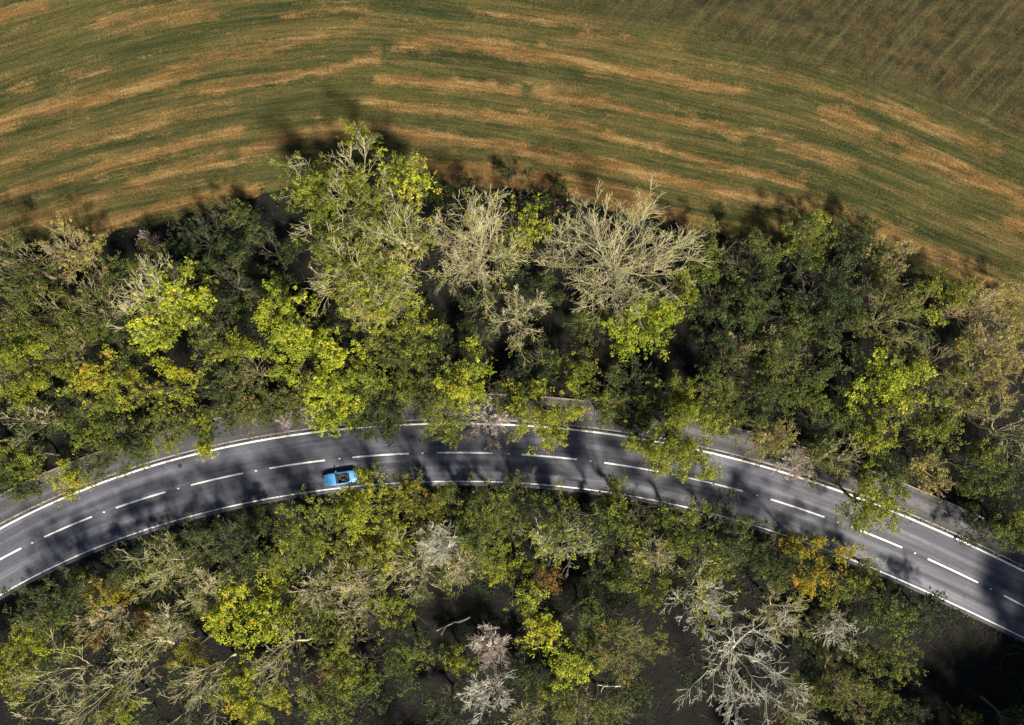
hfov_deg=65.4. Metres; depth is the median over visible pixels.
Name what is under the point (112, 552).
leafy shrub
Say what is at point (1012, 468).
leafy tree
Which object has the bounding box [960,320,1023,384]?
leafy tree
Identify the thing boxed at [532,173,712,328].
bare tree
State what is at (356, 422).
leafy tree
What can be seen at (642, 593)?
leafy tree
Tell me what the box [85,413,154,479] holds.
leafy tree
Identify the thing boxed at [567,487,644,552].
leafy tree
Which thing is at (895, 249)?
leafy tree
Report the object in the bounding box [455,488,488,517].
leafy shrub
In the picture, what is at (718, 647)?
bare tree
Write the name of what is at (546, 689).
leafy tree
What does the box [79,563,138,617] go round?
leafy tree
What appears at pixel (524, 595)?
leafy tree
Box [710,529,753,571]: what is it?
leafy shrub
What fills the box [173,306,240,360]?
leafy tree
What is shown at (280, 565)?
leafy tree
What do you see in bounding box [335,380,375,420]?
leafy tree
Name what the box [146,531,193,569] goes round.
leafy shrub
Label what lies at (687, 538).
leafy shrub
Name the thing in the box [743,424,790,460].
leafy tree
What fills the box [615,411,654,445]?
leafy tree
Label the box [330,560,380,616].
bare tree
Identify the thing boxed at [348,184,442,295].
leafy tree
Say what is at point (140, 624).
leafy tree
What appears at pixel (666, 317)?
leafy tree
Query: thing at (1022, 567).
gutter
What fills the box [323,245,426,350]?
leafy tree
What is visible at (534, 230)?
leafy tree
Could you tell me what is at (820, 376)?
leafy tree
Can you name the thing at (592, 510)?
leafy shrub
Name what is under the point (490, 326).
leafy tree
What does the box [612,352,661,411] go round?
leafy tree
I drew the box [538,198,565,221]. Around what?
leafy shrub
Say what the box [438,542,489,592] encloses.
bare tree
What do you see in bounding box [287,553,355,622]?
bare tree
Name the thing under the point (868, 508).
leafy tree
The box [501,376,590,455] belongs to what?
leafy tree
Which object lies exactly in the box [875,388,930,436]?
leafy tree
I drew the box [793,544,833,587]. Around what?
leafy shrub
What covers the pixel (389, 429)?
leafy tree
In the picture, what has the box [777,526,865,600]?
leafy tree
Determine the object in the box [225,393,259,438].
leafy tree
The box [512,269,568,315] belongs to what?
leafy tree
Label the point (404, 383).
leafy tree
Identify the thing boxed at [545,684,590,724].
leafy tree
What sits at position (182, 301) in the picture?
leafy tree
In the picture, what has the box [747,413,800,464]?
leafy tree
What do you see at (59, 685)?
bare tree
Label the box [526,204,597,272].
bare tree
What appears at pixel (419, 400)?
leafy tree
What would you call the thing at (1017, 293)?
leafy tree
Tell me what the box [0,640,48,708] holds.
leafy tree
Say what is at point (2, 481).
leafy tree
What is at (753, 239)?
leafy tree
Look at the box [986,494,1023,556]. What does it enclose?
leafy tree
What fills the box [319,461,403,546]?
leafy tree
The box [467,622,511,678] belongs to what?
bare tree
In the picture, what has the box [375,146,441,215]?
leafy tree
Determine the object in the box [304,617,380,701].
leafy tree
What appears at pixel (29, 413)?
bare tree
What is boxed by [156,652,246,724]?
bare tree
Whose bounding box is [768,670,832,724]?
leafy tree
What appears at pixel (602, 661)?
leafy tree
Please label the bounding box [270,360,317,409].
leafy tree
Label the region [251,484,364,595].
leafy tree
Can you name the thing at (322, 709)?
leafy tree
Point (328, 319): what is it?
leafy tree
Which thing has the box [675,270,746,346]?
leafy tree
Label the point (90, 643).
bare tree
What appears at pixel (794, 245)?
leafy tree
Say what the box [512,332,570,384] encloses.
leafy tree
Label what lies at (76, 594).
leafy tree
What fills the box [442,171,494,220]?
leafy shrub
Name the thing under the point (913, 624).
leafy tree
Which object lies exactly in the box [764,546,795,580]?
leafy shrub
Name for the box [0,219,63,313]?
leafy tree
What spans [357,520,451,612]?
leafy tree
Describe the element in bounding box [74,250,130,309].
leafy tree
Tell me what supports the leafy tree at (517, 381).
on the ground at (180, 352)
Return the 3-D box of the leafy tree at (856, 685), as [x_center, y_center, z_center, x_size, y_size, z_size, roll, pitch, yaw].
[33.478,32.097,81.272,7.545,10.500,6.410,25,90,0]
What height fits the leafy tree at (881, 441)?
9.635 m
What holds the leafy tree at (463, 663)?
on the ground at (180, 352)
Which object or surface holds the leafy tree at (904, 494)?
on the ground at (180, 352)
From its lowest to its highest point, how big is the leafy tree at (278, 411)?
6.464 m
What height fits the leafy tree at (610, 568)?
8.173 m
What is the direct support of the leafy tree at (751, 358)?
on the ground at (180, 352)
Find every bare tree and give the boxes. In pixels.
[1,401,59,448]
[3,664,151,724]
[4,624,114,724]
[68,595,132,654]
[93,630,174,701]
[129,600,199,649]
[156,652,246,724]
[173,561,233,615]
[250,614,317,717]
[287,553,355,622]
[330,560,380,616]
[332,600,372,640]
[410,520,457,566]
[416,185,530,318]
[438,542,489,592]
[453,667,517,724]
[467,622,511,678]
[488,286,551,365]
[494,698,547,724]
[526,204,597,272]
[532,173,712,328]
[659,557,750,647]
[674,604,818,724]
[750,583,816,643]
[813,605,866,656]
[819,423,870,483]
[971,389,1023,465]
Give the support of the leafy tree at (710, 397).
on the ground at (180, 352)
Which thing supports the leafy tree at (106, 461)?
on the ground at (180, 352)
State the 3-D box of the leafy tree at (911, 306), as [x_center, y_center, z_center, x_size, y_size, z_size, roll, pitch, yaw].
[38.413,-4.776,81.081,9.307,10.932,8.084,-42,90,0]
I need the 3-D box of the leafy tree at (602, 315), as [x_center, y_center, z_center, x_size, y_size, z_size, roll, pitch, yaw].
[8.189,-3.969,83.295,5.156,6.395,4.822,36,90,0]
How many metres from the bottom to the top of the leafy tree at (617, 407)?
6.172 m
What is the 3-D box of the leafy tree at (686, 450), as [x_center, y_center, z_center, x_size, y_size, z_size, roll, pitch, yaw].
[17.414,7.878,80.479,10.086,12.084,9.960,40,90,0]
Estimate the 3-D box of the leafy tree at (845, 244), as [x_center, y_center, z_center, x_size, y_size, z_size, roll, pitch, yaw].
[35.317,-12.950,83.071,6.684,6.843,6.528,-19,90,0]
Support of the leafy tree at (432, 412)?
on the ground at (180, 352)
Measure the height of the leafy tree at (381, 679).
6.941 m
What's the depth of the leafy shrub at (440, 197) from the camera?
83.25 m
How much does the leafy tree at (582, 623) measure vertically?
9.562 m
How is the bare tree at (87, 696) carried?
on the ground at (180, 352)
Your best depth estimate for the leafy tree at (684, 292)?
80.40 m
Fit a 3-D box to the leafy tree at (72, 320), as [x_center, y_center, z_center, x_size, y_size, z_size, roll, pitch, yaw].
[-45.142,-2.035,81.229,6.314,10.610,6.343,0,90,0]
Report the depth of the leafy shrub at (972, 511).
82.61 m
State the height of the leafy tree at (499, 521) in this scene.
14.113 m
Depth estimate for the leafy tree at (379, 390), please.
81.42 m
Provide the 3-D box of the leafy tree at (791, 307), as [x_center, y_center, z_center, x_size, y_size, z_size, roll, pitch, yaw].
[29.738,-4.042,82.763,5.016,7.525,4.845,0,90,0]
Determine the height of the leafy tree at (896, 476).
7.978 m
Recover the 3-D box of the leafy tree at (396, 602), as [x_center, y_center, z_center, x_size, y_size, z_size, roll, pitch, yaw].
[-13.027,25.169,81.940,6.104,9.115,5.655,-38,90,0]
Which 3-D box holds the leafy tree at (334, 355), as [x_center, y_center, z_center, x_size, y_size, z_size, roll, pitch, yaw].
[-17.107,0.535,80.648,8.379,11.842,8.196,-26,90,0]
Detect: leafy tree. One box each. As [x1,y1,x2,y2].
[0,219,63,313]
[0,274,67,358]
[0,302,45,387]
[0,324,88,400]
[0,354,52,411]
[0,437,60,487]
[0,448,32,501]
[0,573,95,643]
[0,609,77,693]
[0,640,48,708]
[1,391,83,454]
[3,465,47,505]
[22,311,97,373]
[30,215,108,287]
[42,260,127,347]
[43,566,119,634]
[45,458,93,507]
[46,374,125,454]
[48,614,103,671]
[65,343,127,408]
[71,442,124,489]
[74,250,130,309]
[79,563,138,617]
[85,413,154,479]
[91,684,150,724]
[95,312,139,350]
[100,541,166,591]
[104,366,168,423]
[105,252,218,355]
[107,613,160,660]
[113,338,152,380]
[116,519,202,603]
[121,233,180,279]
[129,593,167,638]
[130,417,177,457]
[136,572,183,626]
[140,353,210,421]
[142,395,198,441]
[163,208,234,272]
[163,407,222,461]
[163,635,213,674]
[168,512,234,576]
[170,574,213,630]
[172,263,228,298]
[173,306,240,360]
[179,315,258,365]
[182,360,247,416]
[184,403,224,446]
[193,238,264,330]
[196,653,298,724]
[200,569,283,655]
[203,391,241,435]
[209,192,263,255]
[209,512,274,585]
[216,346,286,403]
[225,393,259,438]
[238,226,310,284]
[239,389,276,428]
[241,267,307,325]
[245,276,335,386]
[246,548,296,597]
[251,392,289,430]
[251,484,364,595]
[257,589,310,654]
[265,117,428,272]
[269,378,320,425]
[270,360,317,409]
[278,529,334,573]
[282,326,378,416]
[292,582,344,650]
[295,678,358,724]
[299,211,411,327]
[302,369,366,437]
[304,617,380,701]
[306,651,341,686]
[311,538,362,583]
[314,301,363,340]
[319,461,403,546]
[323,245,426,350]
[327,529,382,588]
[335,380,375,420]
[336,383,392,430]
[340,354,392,400]
[344,658,393,720]
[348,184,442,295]
[351,411,400,446]
[355,382,413,436]
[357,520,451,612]
[358,582,420,641]
[360,511,429,581]
[363,378,408,419]
[365,323,427,374]
[373,384,414,446]
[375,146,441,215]
[382,294,448,372]
[382,462,455,540]
[383,622,448,697]
[389,326,452,412]
[410,371,435,417]
[412,315,457,369]
[417,377,474,451]
[422,539,473,597]
[424,684,482,724]
[431,335,497,414]
[434,472,499,558]
[438,643,479,676]
[445,361,488,410]
[452,273,498,332]
[458,319,500,359]
[458,478,532,576]
[461,522,508,579]
[481,539,546,586]
[485,365,536,407]
[486,374,534,417]
[488,193,555,254]
[490,466,551,530]
[491,639,548,703]
[492,261,532,308]
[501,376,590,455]
[503,576,549,622]
[511,610,572,657]
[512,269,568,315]
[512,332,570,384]
[514,505,601,574]
[521,476,592,547]
[528,565,566,595]
[530,669,581,718]
[542,640,599,691]
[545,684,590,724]
[547,346,600,395]
[560,301,611,351]
[562,595,624,648]
[565,560,620,628]
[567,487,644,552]
[569,386,620,430]
[574,611,674,688]
[576,682,634,724]
[580,361,638,406]
[589,468,675,559]
[592,528,648,596]
[594,387,640,425]
[601,290,685,363]
[601,651,653,707]
[602,394,656,433]
[606,557,675,621]
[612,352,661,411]
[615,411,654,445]
[620,383,736,485]
[623,527,676,579]
[626,388,670,433]
[645,369,713,422]
[646,266,700,320]
[648,536,693,588]
[652,488,721,584]
[669,215,724,266]
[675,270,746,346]
[687,229,751,287]
[689,487,780,573]
[692,542,739,588]
[694,363,742,410]
[697,327,751,384]
[699,371,746,428]
[701,411,740,440]
[706,389,772,446]
[712,537,760,590]
[717,276,804,355]
[719,227,792,312]
[726,331,756,371]
[728,353,782,412]
[741,528,806,586]
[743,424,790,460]
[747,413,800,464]
[751,528,821,611]
[754,304,818,381]
[758,336,854,407]
[760,207,826,278]
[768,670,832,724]
[776,361,838,432]
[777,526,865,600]
[780,299,831,345]
[782,604,842,653]
[784,443,848,488]
[785,245,878,347]
[792,208,840,253]
[794,631,845,680]
[801,294,884,370]
[803,646,876,724]
[804,403,864,455]
[812,562,869,621]
[817,201,892,271]
[830,372,876,418]
[830,391,890,454]
[831,441,880,485]
[833,461,917,536]
[834,624,875,671]
[837,275,943,372]
[845,250,907,306]
[845,346,937,418]
[845,583,918,655]
[848,553,888,590]
[850,409,911,467]
[855,230,920,277]
[857,680,907,723]
[859,634,928,688]
[871,449,928,499]
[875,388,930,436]
[876,468,912,514]
[877,696,934,724]
[888,316,938,358]
[889,598,940,649]
[902,385,981,462]
[903,260,978,334]
[903,450,963,502]
[906,587,964,637]
[908,334,977,396]
[930,272,1021,364]
[936,354,1023,424]
[945,436,1018,500]
[945,701,983,724]
[951,511,1019,550]
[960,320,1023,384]
[980,696,1023,724]
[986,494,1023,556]
[990,427,1023,491]
[993,273,1023,325]
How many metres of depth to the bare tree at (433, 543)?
76.79 m
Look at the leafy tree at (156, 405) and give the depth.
80.84 m
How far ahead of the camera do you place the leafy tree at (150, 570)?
77.65 m
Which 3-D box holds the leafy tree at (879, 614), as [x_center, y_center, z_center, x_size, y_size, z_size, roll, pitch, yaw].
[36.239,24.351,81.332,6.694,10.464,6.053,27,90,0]
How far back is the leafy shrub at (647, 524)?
83.03 m
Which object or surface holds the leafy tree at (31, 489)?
on the ground at (180, 352)
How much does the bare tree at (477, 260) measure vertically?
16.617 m
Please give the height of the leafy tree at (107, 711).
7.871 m
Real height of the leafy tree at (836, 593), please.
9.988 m
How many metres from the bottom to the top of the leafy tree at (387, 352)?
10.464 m
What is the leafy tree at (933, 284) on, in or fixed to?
on the ground at (180, 352)
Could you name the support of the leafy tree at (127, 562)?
on the ground at (180, 352)
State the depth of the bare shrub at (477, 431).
84.16 m
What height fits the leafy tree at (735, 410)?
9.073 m
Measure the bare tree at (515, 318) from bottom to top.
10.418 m
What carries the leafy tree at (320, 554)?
on the ground at (180, 352)
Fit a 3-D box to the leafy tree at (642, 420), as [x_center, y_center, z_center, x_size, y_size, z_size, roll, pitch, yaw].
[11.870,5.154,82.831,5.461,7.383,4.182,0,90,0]
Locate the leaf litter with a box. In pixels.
[0,394,1021,639]
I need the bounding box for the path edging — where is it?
[0,393,1018,534]
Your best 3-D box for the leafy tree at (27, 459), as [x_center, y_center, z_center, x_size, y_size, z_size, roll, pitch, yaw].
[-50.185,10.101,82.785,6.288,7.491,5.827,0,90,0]
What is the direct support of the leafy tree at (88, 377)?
on the ground at (180, 352)
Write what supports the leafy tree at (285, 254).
on the ground at (180, 352)
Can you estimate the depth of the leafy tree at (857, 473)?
82.82 m
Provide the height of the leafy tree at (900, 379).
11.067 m
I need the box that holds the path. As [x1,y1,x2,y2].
[0,394,1023,564]
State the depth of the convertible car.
85.18 m
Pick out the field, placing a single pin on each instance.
(500, 26)
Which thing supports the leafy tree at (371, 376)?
on the ground at (180, 352)
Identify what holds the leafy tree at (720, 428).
on the ground at (180, 352)
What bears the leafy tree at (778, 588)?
on the ground at (180, 352)
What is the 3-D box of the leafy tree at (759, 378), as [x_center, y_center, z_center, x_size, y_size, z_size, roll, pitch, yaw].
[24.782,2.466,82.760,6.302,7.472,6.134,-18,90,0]
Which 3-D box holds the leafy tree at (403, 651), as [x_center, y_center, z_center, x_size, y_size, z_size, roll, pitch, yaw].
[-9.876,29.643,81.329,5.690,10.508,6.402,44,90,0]
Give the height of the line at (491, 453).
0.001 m
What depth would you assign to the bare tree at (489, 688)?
79.44 m
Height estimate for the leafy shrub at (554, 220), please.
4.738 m
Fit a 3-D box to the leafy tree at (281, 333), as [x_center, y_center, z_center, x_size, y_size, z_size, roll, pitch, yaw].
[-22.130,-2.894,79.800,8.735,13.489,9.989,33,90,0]
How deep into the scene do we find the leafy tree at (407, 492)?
77.03 m
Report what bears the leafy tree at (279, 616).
on the ground at (180, 352)
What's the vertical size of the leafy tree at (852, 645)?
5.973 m
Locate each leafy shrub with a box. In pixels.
[62,563,98,597]
[102,542,142,585]
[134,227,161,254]
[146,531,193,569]
[200,517,233,564]
[231,392,268,420]
[238,502,274,542]
[286,500,323,533]
[406,478,443,519]
[420,173,457,211]
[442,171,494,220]
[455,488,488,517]
[491,165,555,218]
[498,486,532,524]
[538,178,578,235]
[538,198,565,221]
[545,494,579,525]
[572,501,607,542]
[627,505,662,540]
[667,523,699,556]
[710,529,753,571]
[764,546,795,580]
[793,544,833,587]
[826,562,863,594]
[948,501,991,542]
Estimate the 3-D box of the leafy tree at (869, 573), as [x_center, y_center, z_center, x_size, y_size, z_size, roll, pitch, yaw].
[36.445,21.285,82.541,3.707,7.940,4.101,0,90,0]
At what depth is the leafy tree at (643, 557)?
79.01 m
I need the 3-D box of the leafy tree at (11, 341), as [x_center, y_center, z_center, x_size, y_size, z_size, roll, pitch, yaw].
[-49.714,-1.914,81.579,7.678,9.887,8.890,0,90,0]
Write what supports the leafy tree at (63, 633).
on the ground at (180, 352)
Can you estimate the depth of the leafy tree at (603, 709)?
79.88 m
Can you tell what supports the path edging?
on the ground at (180, 352)
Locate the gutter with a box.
[0,420,1023,568]
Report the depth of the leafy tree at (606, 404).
80.96 m
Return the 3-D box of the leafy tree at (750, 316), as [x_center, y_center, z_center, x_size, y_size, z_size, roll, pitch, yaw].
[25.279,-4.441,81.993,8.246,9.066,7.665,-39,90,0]
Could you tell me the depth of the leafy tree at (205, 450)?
81.13 m
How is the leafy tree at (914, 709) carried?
on the ground at (180, 352)
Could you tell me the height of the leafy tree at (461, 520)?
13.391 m
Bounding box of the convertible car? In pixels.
[323,469,357,486]
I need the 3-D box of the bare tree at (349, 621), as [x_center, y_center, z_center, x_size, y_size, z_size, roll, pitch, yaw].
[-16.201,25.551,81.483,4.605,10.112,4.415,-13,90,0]
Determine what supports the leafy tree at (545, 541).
on the ground at (180, 352)
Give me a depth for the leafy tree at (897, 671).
79.50 m
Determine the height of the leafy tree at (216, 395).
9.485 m
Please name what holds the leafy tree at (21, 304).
on the ground at (180, 352)
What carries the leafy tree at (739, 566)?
on the ground at (180, 352)
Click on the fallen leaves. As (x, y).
(546, 493)
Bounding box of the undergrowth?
[0,175,1023,724]
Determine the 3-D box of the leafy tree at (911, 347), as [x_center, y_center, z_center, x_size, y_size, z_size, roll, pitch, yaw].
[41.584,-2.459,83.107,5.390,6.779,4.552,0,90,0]
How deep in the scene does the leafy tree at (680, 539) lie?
75.69 m
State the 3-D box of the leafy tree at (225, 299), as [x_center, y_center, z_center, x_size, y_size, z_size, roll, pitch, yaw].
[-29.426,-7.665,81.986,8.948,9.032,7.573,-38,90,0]
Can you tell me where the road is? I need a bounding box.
[0,422,1023,641]
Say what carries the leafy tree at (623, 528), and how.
on the ground at (180, 352)
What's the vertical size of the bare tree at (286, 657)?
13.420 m
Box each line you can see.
[0,423,1023,571]
[0,452,1023,606]
[0,481,1023,637]
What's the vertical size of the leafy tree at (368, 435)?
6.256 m
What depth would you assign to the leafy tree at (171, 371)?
79.07 m
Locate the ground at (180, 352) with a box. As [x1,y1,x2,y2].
[0,174,1023,724]
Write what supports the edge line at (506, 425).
on the road
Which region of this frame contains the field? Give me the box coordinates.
[0,0,1023,329]
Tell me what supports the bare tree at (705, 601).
on the ground at (180, 352)
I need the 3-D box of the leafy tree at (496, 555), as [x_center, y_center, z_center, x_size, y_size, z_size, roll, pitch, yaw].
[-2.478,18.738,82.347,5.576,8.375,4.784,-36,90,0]
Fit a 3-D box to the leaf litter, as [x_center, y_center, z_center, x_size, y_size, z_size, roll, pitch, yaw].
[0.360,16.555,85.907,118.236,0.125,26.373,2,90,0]
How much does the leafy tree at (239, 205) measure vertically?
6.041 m
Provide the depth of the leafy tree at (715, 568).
78.79 m
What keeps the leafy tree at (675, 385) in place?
on the ground at (180, 352)
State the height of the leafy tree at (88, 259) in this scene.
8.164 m
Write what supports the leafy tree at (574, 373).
on the ground at (180, 352)
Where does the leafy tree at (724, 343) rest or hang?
on the ground at (180, 352)
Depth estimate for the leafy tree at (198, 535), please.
77.97 m
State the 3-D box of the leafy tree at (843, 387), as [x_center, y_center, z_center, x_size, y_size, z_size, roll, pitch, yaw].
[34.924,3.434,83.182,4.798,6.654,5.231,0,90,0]
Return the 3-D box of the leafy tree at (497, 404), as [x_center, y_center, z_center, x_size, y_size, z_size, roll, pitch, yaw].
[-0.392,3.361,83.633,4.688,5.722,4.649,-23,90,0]
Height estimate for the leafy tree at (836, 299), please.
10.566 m
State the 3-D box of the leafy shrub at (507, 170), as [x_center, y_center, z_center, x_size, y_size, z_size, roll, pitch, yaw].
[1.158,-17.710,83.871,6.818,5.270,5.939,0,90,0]
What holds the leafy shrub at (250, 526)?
on the ground at (180, 352)
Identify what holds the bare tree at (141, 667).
on the ground at (180, 352)
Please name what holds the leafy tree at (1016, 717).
on the ground at (180, 352)
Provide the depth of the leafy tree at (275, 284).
80.37 m
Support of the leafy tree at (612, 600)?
on the ground at (180, 352)
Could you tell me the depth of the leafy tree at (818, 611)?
82.04 m
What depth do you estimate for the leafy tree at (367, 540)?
80.27 m
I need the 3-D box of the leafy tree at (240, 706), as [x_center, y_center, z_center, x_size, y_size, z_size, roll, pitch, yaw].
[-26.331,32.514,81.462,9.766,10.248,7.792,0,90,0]
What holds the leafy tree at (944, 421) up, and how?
on the ground at (180, 352)
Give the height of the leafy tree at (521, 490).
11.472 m
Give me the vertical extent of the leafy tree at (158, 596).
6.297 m
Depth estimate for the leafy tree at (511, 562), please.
80.27 m
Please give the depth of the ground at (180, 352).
86.22 m
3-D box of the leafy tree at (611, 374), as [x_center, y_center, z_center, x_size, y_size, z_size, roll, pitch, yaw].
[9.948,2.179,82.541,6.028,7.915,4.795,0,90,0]
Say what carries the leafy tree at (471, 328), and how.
on the ground at (180, 352)
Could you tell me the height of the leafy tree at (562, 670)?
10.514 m
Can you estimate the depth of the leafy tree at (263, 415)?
81.79 m
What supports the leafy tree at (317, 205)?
on the ground at (180, 352)
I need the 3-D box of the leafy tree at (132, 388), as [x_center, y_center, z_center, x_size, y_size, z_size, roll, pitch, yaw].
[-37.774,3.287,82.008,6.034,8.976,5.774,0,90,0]
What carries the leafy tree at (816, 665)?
on the ground at (180, 352)
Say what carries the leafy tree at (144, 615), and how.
on the ground at (180, 352)
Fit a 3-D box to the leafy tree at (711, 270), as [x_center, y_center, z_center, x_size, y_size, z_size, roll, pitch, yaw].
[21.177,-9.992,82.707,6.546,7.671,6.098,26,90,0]
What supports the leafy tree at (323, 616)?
on the ground at (180, 352)
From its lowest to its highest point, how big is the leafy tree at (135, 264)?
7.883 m
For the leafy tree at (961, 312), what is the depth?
79.64 m
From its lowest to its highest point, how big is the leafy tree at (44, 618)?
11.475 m
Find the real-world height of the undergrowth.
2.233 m
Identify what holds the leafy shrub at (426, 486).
on the ground at (180, 352)
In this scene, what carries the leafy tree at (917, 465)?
on the ground at (180, 352)
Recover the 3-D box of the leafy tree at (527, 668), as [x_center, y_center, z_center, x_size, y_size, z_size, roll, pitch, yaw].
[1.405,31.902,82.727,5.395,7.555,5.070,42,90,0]
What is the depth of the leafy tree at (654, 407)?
81.45 m
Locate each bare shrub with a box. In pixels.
[267,391,310,433]
[448,397,510,454]
[500,361,519,381]
[771,443,814,486]
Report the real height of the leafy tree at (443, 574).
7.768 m
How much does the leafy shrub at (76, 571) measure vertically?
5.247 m
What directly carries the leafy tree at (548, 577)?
on the ground at (180, 352)
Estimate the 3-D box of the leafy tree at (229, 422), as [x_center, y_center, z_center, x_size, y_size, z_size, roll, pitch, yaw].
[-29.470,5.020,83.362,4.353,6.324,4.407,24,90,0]
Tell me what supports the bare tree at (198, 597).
on the ground at (180, 352)
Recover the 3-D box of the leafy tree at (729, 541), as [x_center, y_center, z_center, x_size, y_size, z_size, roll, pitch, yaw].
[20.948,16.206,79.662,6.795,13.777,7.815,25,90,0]
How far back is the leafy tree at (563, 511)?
76.78 m
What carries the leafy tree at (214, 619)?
on the ground at (180, 352)
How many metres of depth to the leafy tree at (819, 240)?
81.96 m
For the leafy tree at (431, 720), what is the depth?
81.14 m
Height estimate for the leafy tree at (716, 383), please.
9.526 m
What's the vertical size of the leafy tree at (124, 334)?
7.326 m
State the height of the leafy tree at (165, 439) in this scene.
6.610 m
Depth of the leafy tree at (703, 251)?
81.36 m
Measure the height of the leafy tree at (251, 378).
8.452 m
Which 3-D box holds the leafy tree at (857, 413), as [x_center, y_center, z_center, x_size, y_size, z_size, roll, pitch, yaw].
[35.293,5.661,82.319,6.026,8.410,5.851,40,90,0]
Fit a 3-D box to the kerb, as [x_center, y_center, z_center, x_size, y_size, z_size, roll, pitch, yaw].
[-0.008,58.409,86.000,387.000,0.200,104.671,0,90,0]
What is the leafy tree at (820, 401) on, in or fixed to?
on the ground at (180, 352)
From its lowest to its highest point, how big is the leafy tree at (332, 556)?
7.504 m
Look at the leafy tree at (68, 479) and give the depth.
81.65 m
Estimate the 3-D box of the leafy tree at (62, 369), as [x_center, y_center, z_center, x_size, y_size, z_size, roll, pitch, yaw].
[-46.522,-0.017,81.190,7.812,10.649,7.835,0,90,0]
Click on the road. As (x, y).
(41, 553)
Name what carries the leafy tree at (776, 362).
on the ground at (180, 352)
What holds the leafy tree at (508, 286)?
on the ground at (180, 352)
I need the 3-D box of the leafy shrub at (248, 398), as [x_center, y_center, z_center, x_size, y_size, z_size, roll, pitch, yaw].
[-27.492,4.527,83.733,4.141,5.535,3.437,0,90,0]
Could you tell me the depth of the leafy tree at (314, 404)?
80.27 m
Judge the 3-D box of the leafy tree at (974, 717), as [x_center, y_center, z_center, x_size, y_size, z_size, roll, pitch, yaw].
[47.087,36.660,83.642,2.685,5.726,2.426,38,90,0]
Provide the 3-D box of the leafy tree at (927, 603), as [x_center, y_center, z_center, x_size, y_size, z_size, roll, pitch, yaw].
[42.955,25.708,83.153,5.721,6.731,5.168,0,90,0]
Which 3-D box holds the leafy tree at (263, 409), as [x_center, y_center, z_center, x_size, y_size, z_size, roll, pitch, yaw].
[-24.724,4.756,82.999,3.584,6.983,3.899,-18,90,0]
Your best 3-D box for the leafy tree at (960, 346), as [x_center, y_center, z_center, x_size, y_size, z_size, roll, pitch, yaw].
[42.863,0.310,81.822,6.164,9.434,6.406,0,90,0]
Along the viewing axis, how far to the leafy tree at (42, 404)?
80.95 m
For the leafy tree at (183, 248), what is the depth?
81.48 m
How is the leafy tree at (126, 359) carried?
on the ground at (180, 352)
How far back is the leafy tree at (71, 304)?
79.80 m
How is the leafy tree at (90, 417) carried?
on the ground at (180, 352)
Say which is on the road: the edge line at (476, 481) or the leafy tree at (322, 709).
the edge line at (476, 481)
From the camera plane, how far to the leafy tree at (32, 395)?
79.54 m
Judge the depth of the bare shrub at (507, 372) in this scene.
84.15 m
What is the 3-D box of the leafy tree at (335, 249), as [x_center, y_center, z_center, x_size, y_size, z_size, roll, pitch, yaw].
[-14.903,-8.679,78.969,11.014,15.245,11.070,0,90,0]
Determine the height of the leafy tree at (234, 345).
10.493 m
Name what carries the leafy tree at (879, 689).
on the ground at (180, 352)
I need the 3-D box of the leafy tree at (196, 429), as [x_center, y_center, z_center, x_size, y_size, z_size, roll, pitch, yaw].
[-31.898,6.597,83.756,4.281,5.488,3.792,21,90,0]
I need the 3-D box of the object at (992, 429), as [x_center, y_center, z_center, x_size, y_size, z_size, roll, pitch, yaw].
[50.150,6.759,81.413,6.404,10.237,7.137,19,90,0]
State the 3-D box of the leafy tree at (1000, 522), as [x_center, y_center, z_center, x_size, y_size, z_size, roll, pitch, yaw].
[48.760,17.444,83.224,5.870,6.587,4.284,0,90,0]
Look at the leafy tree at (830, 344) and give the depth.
79.80 m
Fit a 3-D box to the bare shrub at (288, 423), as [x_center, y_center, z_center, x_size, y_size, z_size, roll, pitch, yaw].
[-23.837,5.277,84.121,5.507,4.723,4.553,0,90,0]
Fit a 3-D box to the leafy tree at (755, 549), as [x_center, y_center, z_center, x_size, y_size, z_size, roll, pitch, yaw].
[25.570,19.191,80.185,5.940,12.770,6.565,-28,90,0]
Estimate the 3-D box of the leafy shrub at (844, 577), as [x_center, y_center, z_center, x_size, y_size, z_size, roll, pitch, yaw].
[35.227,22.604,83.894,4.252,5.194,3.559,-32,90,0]
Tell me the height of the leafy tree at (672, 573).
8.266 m
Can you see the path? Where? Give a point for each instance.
(946, 509)
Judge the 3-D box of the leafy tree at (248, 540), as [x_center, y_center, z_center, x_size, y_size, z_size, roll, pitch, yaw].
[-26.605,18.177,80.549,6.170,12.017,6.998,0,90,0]
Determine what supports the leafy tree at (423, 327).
on the ground at (180, 352)
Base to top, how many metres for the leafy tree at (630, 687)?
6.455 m
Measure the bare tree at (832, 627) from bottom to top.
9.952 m
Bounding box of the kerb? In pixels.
[0,419,1023,566]
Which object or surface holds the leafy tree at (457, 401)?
on the ground at (180, 352)
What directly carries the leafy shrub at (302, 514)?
on the ground at (180, 352)
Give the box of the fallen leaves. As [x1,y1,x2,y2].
[0,179,1023,724]
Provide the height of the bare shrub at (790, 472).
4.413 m
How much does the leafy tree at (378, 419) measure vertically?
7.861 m
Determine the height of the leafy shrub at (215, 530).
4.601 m
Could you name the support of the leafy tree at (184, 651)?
on the ground at (180, 352)
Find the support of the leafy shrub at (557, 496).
on the ground at (180, 352)
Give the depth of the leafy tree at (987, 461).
80.22 m
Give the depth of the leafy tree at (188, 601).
81.90 m

